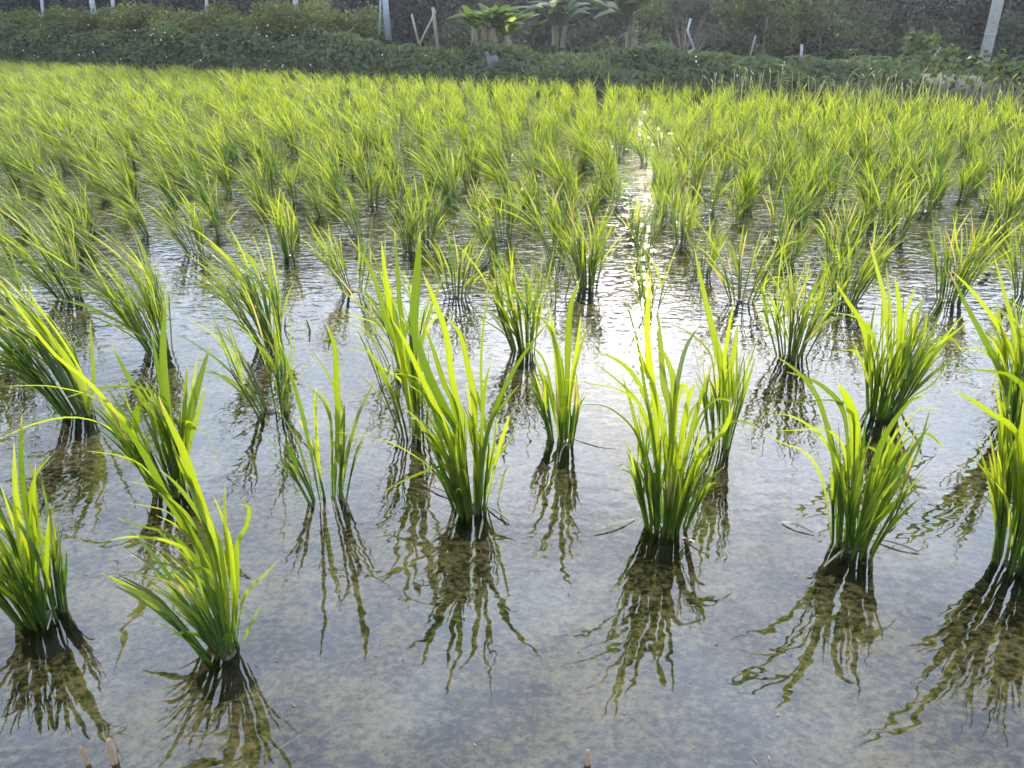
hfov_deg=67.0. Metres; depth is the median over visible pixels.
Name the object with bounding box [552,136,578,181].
rice plant
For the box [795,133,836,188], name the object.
rice plant
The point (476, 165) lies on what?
rice plant
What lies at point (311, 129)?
rice plant
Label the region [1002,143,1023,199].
rice plant
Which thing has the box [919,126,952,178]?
rice plant
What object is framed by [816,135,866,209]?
rice plant
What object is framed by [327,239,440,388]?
rice plant
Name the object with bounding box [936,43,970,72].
shrub
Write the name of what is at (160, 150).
rice plant
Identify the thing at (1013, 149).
rice plant
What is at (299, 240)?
rice plant
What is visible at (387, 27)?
pipe
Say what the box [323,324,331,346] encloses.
rice seedling
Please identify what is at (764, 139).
rice plant
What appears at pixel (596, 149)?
rice plant
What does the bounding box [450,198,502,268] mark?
rice plant
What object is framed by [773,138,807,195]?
rice plant
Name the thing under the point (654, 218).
rice plant
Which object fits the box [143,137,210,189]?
rice plant
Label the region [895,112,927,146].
rice plant
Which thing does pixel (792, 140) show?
rice plant
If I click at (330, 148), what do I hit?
rice plant
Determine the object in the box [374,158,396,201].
rice plant
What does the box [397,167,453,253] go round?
rice plant
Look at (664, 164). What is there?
rice plant
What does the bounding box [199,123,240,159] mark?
rice plant
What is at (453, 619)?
sunken straw
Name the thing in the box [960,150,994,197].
rice plant
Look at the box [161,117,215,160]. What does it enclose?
rice plant
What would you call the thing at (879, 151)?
rice plant
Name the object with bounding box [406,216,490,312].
rice plant
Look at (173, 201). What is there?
rice plant
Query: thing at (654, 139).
rice plant
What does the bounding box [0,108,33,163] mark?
rice plant
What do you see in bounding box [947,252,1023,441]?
rice plant
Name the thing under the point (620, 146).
rice plant
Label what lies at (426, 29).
stick
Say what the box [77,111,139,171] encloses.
rice plant
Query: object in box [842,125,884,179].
rice plant
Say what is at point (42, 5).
fence post
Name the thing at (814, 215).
rice plant
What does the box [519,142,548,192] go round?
rice plant
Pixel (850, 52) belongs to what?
shrub
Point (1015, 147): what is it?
rice plant
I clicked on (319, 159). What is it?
rice plant
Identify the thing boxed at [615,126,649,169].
rice plant
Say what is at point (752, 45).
stick
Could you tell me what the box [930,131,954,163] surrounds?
rice plant
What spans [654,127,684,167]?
rice plant
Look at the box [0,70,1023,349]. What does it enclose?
rice plants
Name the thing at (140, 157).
rice plant
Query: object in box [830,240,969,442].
rice plant
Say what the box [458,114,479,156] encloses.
rice plant
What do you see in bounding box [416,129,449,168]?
rice plant
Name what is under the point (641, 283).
rice plant
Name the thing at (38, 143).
rice plant
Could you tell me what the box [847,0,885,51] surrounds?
tree
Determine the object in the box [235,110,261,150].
rice plant
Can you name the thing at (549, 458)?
rice plant
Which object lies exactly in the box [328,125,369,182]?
rice plant
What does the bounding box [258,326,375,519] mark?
rice plant
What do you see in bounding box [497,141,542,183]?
rice plant
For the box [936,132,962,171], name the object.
rice plant
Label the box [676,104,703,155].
rice plant
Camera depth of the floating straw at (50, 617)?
1.42 m
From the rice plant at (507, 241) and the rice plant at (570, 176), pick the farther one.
the rice plant at (570, 176)
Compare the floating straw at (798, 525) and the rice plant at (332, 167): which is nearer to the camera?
the floating straw at (798, 525)
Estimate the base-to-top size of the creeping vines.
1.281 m
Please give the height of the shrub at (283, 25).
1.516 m
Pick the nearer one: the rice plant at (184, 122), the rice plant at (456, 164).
the rice plant at (456, 164)
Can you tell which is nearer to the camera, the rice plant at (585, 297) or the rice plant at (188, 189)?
the rice plant at (585, 297)
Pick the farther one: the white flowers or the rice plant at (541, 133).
the white flowers
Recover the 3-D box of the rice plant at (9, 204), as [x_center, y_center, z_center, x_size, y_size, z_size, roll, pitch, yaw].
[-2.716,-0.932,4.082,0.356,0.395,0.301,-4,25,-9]
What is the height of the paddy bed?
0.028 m
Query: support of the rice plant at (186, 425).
on the paddy bed
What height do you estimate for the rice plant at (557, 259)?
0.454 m
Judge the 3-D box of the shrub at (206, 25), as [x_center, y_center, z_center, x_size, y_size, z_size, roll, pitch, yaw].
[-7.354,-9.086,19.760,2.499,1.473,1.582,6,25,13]
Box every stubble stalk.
[78,745,91,767]
[106,737,118,767]
[584,749,590,767]
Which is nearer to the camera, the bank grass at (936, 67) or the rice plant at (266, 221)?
the rice plant at (266, 221)
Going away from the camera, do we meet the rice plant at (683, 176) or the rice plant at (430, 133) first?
the rice plant at (683, 176)
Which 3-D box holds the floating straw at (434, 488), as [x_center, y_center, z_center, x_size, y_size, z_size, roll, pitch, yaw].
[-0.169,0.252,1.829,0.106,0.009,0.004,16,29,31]
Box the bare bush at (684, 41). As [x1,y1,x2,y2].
[667,14,706,53]
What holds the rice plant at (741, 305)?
on the paddy bed
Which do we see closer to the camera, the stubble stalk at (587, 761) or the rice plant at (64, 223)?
the stubble stalk at (587, 761)
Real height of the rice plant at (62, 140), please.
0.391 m
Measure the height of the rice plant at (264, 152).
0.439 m
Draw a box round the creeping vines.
[0,20,1023,110]
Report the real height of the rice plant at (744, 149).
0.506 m
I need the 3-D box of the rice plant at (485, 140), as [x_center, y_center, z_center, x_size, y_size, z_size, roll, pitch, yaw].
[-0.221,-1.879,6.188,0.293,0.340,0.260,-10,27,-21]
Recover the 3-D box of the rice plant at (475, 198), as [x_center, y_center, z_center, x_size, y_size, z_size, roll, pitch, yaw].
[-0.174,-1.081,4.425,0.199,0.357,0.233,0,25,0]
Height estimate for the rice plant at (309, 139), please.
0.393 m
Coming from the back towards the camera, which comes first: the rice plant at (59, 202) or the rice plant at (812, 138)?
the rice plant at (812, 138)
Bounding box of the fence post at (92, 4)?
[89,0,95,13]
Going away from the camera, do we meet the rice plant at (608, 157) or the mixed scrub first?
the rice plant at (608, 157)
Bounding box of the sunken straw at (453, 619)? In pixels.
[9,267,974,767]
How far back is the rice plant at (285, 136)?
6.75 m
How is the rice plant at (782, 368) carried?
on the paddy bed
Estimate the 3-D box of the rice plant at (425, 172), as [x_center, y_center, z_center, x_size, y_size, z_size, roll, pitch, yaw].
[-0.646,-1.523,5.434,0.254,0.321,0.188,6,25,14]
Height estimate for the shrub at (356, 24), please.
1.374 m
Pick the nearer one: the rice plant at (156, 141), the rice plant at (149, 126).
the rice plant at (156, 141)
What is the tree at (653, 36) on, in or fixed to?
on the ground at (958, 84)
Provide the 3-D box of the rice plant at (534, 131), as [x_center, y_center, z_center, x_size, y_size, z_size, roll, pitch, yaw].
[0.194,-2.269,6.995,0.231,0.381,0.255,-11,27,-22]
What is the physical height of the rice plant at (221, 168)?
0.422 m
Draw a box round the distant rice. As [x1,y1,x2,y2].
[0,57,1023,151]
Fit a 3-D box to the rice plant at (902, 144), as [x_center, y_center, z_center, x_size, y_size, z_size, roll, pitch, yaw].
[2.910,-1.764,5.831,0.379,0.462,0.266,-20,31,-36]
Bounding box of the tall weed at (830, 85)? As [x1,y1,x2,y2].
[820,73,835,104]
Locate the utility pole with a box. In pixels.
[977,0,1003,69]
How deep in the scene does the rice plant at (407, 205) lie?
4.38 m
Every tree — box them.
[624,0,668,64]
[707,0,812,55]
[787,0,857,52]
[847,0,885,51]
[1000,0,1011,40]
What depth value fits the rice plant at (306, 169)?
5.18 m
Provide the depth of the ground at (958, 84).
12.53 m
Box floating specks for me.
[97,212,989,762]
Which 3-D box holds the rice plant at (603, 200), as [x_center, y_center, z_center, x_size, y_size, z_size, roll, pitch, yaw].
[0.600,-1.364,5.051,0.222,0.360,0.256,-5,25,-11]
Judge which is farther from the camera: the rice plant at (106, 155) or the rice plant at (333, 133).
the rice plant at (333, 133)
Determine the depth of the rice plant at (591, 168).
6.19 m
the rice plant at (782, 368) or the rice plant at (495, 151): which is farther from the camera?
the rice plant at (495, 151)
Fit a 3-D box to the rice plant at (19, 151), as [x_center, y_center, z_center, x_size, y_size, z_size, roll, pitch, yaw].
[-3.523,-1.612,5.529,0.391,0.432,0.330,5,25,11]
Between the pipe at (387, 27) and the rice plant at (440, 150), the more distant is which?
the pipe at (387, 27)
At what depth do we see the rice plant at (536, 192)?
4.38 m
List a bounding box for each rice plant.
[0,105,15,148]
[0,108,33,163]
[0,113,25,147]
[0,130,12,169]
[0,130,46,189]
[0,132,27,179]
[0,138,25,188]
[0,179,42,245]
[0,199,89,312]
[0,206,22,264]
[0,233,41,362]
[0,267,105,441]
[0,416,86,659]
[1,136,49,199]
[1,282,218,523]
[8,131,46,172]
[14,122,57,165]
[15,105,59,152]
[15,213,181,369]
[16,148,66,207]
[17,173,82,226]
[19,182,97,265]
[33,120,78,166]
[35,166,106,240]
[39,139,71,176]
[50,142,98,184]
[57,108,111,156]
[59,104,89,152]
[61,124,106,179]
[64,145,114,196]
[70,110,103,166]
[72,154,116,208]
[74,152,141,222]
[76,119,111,160]
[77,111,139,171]
[83,114,108,150]
[83,143,145,201]
[86,137,136,188]
[89,397,277,701]
[93,139,119,179]
[97,181,155,243]
[106,109,146,156]
[110,143,160,179]
[118,108,155,153]
[120,125,185,189]
[127,110,165,149]
[127,147,184,210]
[134,123,178,170]
[135,118,172,166]
[141,120,195,174]
[141,178,210,269]
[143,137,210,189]
[146,107,180,150]
[158,146,198,198]
[160,111,206,166]
[160,150,228,227]
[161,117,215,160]
[167,127,210,179]
[177,123,236,181]
[177,140,240,200]
[179,280,314,433]
[180,221,295,364]
[185,113,221,143]
[190,175,238,244]
[191,114,233,167]
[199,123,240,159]
[202,121,242,174]
[217,150,274,213]
[219,114,255,161]
[227,115,273,166]
[230,125,283,184]
[231,175,272,225]
[232,118,271,175]
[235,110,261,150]
[248,143,292,202]
[249,177,299,269]
[250,106,298,152]
[255,113,301,159]
[258,182,308,245]
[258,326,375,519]
[277,156,311,210]
[288,115,327,154]
[288,173,328,223]
[289,123,318,166]
[293,134,348,202]
[293,147,317,200]
[293,214,380,309]
[295,137,341,192]
[296,151,318,187]
[298,156,343,214]
[299,127,323,171]
[304,140,328,179]
[307,114,346,158]
[309,122,339,165]
[311,176,367,244]
[317,122,348,166]
[322,148,371,190]
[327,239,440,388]
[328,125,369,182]
[334,134,368,174]
[336,121,356,150]
[337,272,550,541]
[342,230,444,454]
[346,117,383,160]
[349,131,399,214]
[350,117,377,161]
[362,142,399,182]
[371,136,403,173]
[373,147,417,218]
[374,121,400,166]
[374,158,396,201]
[375,118,394,153]
[383,192,432,261]
[387,176,423,228]
[396,126,416,159]
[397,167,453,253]
[401,145,437,190]
[402,140,438,181]
[403,140,462,215]
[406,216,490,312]
[408,106,441,155]
[409,117,446,158]
[410,123,447,177]
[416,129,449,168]
[432,140,468,203]
[439,138,474,193]
[448,121,479,167]
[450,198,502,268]
[454,239,554,369]
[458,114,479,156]
[459,127,491,183]
[465,169,497,226]
[467,130,504,177]
[467,146,515,202]
[470,128,489,160]
[470,130,498,169]
[472,157,533,249]
[478,114,515,161]
[478,177,575,270]
[491,154,546,230]
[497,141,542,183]
[511,167,536,214]
[515,141,582,215]
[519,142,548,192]
[523,279,590,468]
[524,115,541,150]
[525,141,560,191]
[526,110,556,161]
[529,120,554,175]
[531,237,578,308]
[533,165,593,252]
[538,124,563,168]
[543,115,568,154]
[546,191,624,303]
[548,146,583,202]
[550,112,588,162]
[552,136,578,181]
[559,124,588,168]
[560,120,596,170]
[564,274,758,563]
[568,126,616,194]
[572,120,604,175]
[576,174,605,226]
[580,129,620,185]
[584,114,605,151]
[586,148,616,204]
[603,166,629,213]
[609,110,638,163]
[611,106,637,156]
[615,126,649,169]
[615,234,676,327]
[618,172,663,248]
[624,186,676,274]
[636,118,663,155]
[641,144,681,217]
[644,135,672,177]
[646,144,664,183]
[648,175,685,231]
[652,146,683,192]
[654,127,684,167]
[660,247,758,470]
[665,172,711,253]
[666,147,691,204]
[667,117,693,161]
[670,131,703,186]
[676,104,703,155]
[678,115,722,178]
[680,210,732,284]
[686,143,714,195]
[686,146,742,221]
[693,220,803,316]
[695,120,717,163]
[712,124,736,170]
[713,135,735,182]
[713,135,774,194]
[715,110,738,154]
[723,175,750,231]
[730,113,764,178]
[730,153,762,204]
[735,152,773,218]
[737,126,758,167]
[739,119,764,163]
[747,115,795,172]
[747,224,865,379]
[753,116,774,157]
[753,130,787,185]
[759,168,821,253]
[765,355,945,584]
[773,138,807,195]
[774,201,821,276]
[780,122,801,159]
[781,130,805,176]
[784,160,829,231]
[785,127,838,208]
[788,147,842,218]
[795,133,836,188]
[800,111,828,157]
[803,121,827,163]
[805,175,862,278]
[807,145,838,194]
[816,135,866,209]
[816,208,911,318]
[819,129,846,178]
[825,125,855,170]
[827,155,876,219]
[828,123,854,161]
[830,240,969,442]
[834,191,882,253]
[838,105,871,158]
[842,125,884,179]
[853,115,879,158]
[854,111,889,164]
[855,146,918,234]
[858,149,887,191]
[865,160,935,251]
[867,126,890,168]
[874,135,925,208]
[882,122,917,180]
[884,112,924,164]
[889,129,909,170]
[891,141,921,188]
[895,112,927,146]
[895,140,929,196]
[907,149,960,221]
[912,129,944,189]
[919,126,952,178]
[926,204,1023,316]
[927,112,958,157]
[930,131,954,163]
[931,159,958,207]
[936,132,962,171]
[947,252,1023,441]
[951,111,986,158]
[952,360,1023,601]
[953,157,987,206]
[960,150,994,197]
[961,142,988,178]
[963,125,981,164]
[965,141,995,188]
[976,129,999,172]
[977,169,1010,218]
[979,157,1023,241]
[987,195,1023,311]
[990,143,1020,186]
[992,249,1023,380]
[999,125,1023,178]
[1000,126,1021,156]
[1000,131,1019,166]
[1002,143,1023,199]
[1013,164,1023,207]
[1014,130,1023,165]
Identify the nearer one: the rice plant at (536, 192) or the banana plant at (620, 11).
the rice plant at (536, 192)
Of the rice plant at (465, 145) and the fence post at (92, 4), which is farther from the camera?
the fence post at (92, 4)
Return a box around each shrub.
[0,5,41,43]
[23,3,93,42]
[49,4,129,44]
[97,0,177,47]
[141,8,221,47]
[182,0,261,49]
[217,0,306,51]
[259,0,339,52]
[299,0,390,52]
[581,34,617,52]
[844,48,870,73]
[901,28,941,73]
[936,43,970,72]
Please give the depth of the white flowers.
16.45 m
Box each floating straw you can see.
[47,606,56,629]
[423,485,444,491]
[430,521,455,541]
[479,518,483,538]
[486,505,508,521]
[575,437,615,447]
[594,518,634,533]
[683,537,708,552]
[782,521,814,533]
[824,546,850,566]
[873,538,918,552]
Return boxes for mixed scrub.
[419,0,1023,62]
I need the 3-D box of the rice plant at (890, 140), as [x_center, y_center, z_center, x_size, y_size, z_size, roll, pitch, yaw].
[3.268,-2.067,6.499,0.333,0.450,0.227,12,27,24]
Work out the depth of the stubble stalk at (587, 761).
1.15 m
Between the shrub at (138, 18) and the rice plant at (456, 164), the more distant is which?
the shrub at (138, 18)
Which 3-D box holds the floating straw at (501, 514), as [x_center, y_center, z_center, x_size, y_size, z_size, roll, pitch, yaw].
[-0.033,0.290,1.747,0.004,0.009,0.084,-19,31,-35]
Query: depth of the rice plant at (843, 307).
3.02 m
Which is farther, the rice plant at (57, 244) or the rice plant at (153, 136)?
the rice plant at (153, 136)
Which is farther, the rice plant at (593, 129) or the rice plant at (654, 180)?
the rice plant at (593, 129)
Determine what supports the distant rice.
on the paddy bed
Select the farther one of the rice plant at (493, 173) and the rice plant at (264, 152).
the rice plant at (264, 152)
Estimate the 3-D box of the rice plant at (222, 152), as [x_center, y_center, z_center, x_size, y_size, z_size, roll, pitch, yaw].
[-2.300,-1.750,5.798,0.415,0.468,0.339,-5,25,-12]
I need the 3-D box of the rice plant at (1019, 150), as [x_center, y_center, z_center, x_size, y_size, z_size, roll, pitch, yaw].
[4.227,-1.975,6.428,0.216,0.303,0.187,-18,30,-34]
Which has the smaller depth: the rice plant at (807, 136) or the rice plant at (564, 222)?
the rice plant at (564, 222)
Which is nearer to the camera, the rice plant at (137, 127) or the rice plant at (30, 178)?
the rice plant at (30, 178)
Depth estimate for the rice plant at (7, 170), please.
5.56 m
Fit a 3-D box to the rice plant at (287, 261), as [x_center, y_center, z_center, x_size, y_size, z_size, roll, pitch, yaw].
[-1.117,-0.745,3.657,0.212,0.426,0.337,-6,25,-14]
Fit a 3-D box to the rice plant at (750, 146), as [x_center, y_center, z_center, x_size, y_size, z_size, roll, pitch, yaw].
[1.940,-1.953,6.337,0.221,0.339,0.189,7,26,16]
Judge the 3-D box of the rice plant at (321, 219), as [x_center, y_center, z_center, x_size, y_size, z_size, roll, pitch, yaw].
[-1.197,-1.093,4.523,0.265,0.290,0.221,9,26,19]
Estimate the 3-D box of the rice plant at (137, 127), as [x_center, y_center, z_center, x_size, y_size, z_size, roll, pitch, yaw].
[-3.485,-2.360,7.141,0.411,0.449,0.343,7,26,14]
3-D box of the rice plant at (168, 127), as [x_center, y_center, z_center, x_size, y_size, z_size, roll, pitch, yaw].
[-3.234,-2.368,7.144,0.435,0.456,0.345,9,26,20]
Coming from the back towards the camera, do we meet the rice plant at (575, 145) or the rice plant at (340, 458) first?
the rice plant at (575, 145)
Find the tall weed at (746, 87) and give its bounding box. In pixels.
[740,73,754,102]
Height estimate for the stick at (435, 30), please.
0.955 m
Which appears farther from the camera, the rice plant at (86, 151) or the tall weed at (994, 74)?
the tall weed at (994, 74)
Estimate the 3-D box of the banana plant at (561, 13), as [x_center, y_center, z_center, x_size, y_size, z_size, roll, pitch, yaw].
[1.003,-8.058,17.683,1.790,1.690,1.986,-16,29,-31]
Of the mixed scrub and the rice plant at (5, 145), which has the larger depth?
the mixed scrub
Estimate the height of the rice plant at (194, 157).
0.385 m
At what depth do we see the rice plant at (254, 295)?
2.61 m
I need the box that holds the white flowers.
[23,25,871,75]
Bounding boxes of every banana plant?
[446,3,540,57]
[515,0,590,50]
[583,0,680,64]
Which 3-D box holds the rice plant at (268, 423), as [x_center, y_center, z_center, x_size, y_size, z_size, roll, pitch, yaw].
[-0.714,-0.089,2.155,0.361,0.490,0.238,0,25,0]
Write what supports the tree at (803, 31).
on the ground at (958, 84)
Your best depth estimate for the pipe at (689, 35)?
14.47 m
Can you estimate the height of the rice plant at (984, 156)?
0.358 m
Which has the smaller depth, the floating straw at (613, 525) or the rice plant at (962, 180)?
the floating straw at (613, 525)
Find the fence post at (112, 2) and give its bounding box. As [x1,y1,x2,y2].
[111,0,114,12]
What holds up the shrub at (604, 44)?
on the ground at (958, 84)
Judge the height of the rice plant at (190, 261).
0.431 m
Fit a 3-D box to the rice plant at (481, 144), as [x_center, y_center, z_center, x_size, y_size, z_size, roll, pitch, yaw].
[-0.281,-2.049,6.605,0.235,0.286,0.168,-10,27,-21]
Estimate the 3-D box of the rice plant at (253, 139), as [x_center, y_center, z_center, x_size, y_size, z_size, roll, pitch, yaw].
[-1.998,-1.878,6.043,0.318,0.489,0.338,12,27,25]
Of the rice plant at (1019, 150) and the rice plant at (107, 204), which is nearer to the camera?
the rice plant at (107, 204)
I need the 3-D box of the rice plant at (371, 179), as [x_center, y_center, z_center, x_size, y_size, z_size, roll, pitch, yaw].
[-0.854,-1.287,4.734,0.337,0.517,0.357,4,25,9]
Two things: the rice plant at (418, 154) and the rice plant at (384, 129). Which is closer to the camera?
the rice plant at (418, 154)
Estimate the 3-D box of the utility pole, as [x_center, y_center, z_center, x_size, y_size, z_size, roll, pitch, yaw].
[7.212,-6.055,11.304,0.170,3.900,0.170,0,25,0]
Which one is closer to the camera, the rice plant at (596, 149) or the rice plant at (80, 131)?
the rice plant at (596, 149)
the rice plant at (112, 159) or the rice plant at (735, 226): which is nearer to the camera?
the rice plant at (735, 226)
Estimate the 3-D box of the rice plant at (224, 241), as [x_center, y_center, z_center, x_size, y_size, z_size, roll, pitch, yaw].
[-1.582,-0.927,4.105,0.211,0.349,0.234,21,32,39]
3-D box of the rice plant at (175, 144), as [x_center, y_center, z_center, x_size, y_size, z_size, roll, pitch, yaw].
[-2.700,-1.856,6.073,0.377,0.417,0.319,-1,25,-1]
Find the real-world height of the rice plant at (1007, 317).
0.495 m
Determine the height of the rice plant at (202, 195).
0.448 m
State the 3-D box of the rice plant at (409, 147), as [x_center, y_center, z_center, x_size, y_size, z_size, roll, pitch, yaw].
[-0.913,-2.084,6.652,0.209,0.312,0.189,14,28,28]
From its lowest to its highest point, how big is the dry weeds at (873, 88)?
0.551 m
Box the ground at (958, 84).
[0,41,1023,118]
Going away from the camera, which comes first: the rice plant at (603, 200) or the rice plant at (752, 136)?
the rice plant at (603, 200)
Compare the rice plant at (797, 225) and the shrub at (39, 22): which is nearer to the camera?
the rice plant at (797, 225)
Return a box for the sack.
[485,51,501,68]
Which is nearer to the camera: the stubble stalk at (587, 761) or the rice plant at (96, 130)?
the stubble stalk at (587, 761)
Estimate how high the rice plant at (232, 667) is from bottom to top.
0.554 m
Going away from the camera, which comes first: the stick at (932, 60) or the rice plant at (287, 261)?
the rice plant at (287, 261)
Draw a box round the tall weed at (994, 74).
[983,46,1008,106]
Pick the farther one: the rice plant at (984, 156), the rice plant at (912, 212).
the rice plant at (984, 156)
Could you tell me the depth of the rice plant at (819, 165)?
5.30 m
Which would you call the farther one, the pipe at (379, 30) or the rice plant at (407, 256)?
the pipe at (379, 30)
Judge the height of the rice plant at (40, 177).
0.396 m
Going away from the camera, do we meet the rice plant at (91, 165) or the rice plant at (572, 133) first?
the rice plant at (91, 165)
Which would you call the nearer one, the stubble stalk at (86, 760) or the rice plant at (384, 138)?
the stubble stalk at (86, 760)
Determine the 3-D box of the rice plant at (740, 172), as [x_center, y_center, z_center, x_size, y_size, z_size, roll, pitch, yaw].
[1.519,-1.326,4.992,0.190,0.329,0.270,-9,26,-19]
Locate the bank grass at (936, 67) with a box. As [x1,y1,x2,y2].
[332,40,1022,101]
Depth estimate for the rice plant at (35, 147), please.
6.09 m
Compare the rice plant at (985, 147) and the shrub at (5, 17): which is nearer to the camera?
the rice plant at (985, 147)
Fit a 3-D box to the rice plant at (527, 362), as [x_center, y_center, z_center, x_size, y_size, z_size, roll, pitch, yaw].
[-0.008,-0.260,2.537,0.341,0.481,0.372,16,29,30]
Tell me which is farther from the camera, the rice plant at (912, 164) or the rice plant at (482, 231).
the rice plant at (912, 164)
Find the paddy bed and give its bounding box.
[0,74,1023,767]
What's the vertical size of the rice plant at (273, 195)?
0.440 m
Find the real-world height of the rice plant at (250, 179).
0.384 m
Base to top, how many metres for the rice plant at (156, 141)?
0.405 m
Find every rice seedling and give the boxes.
[284,307,290,340]
[306,320,313,342]
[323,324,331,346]
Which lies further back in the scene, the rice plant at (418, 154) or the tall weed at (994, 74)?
the tall weed at (994, 74)
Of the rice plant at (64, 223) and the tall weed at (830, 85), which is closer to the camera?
the rice plant at (64, 223)
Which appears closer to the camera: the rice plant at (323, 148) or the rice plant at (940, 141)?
the rice plant at (323, 148)
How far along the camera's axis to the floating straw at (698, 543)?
1.64 m
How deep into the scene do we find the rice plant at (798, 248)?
3.56 m
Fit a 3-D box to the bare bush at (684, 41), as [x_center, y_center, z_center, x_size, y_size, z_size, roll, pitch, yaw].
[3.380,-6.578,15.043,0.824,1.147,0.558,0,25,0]
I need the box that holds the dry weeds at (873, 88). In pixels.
[699,66,1023,121]
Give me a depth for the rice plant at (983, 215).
4.64 m
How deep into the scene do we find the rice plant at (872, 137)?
6.47 m
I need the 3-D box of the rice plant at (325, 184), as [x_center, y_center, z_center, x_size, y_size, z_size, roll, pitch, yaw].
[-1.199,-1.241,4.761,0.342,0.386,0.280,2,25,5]
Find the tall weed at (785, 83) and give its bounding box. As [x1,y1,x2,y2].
[776,71,793,109]
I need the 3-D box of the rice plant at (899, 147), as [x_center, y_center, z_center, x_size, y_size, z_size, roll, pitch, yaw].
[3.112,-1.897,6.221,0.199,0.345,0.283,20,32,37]
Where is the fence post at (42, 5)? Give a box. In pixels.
[40,0,43,17]
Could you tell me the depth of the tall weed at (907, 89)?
9.49 m
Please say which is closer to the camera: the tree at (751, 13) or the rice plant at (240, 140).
the rice plant at (240, 140)
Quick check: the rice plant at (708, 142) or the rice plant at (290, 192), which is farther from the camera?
the rice plant at (708, 142)
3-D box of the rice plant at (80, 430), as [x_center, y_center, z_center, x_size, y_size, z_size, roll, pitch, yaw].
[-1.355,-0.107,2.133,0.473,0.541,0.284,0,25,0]
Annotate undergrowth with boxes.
[0,0,1023,73]
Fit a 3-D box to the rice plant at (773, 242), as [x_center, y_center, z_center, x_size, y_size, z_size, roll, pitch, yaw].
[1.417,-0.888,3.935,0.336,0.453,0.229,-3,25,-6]
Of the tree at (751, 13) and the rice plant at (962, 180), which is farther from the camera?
the tree at (751, 13)
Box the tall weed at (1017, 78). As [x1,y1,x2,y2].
[1007,56,1023,114]
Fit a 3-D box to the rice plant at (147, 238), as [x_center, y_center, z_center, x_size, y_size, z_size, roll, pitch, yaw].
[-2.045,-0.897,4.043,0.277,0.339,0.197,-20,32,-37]
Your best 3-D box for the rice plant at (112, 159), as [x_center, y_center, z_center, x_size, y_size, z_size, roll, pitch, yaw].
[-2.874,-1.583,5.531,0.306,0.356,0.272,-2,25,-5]
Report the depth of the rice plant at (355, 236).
4.10 m
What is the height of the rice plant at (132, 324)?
0.529 m
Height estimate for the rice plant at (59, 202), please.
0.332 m
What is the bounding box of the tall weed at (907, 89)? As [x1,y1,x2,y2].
[898,75,915,109]
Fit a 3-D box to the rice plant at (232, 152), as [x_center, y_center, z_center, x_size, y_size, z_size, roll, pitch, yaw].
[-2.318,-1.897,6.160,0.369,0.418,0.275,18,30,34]
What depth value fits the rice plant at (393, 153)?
6.05 m
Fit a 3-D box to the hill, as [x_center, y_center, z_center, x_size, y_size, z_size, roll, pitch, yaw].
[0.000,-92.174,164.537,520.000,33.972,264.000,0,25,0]
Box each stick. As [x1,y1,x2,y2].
[411,14,419,43]
[419,11,435,43]
[431,7,438,46]
[749,36,755,55]
[922,47,940,72]
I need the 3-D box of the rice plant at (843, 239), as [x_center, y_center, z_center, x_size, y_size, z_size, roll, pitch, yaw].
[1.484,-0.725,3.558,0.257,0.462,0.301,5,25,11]
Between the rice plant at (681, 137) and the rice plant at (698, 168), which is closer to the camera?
the rice plant at (698, 168)
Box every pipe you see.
[378,0,381,34]
[382,0,391,39]
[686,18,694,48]
[799,44,802,60]
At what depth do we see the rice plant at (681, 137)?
6.55 m
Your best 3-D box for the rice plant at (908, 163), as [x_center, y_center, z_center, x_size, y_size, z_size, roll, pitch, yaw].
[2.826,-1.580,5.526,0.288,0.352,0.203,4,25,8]
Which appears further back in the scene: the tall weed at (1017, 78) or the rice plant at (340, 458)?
the tall weed at (1017, 78)
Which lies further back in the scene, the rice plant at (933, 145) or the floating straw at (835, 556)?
the rice plant at (933, 145)
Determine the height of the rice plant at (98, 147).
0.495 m
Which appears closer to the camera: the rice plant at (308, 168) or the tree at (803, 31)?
the rice plant at (308, 168)
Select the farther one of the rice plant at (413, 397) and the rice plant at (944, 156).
the rice plant at (944, 156)
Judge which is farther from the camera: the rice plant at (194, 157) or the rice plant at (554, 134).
the rice plant at (554, 134)
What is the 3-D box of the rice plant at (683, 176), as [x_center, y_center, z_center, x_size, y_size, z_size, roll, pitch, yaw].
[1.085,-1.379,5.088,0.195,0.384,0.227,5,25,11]
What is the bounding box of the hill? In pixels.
[1,0,1023,41]
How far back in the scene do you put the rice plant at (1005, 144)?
6.77 m
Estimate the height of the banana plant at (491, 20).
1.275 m
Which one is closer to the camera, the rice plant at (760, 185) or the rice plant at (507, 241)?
the rice plant at (507, 241)
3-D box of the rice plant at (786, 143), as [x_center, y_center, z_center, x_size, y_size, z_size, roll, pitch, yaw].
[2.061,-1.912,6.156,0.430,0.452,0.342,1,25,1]
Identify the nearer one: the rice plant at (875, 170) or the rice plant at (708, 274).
the rice plant at (708, 274)
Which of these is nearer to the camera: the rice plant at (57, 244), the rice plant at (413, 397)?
the rice plant at (413, 397)
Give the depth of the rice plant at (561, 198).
5.04 m
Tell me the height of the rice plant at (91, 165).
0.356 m
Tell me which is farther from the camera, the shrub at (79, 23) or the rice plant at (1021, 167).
the shrub at (79, 23)
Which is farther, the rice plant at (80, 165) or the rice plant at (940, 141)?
the rice plant at (940, 141)
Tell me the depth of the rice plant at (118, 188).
4.55 m
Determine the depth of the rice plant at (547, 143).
6.02 m
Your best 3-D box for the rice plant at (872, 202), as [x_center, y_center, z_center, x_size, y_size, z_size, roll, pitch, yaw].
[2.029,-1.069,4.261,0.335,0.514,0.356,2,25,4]
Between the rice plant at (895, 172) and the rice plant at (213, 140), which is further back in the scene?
the rice plant at (213, 140)

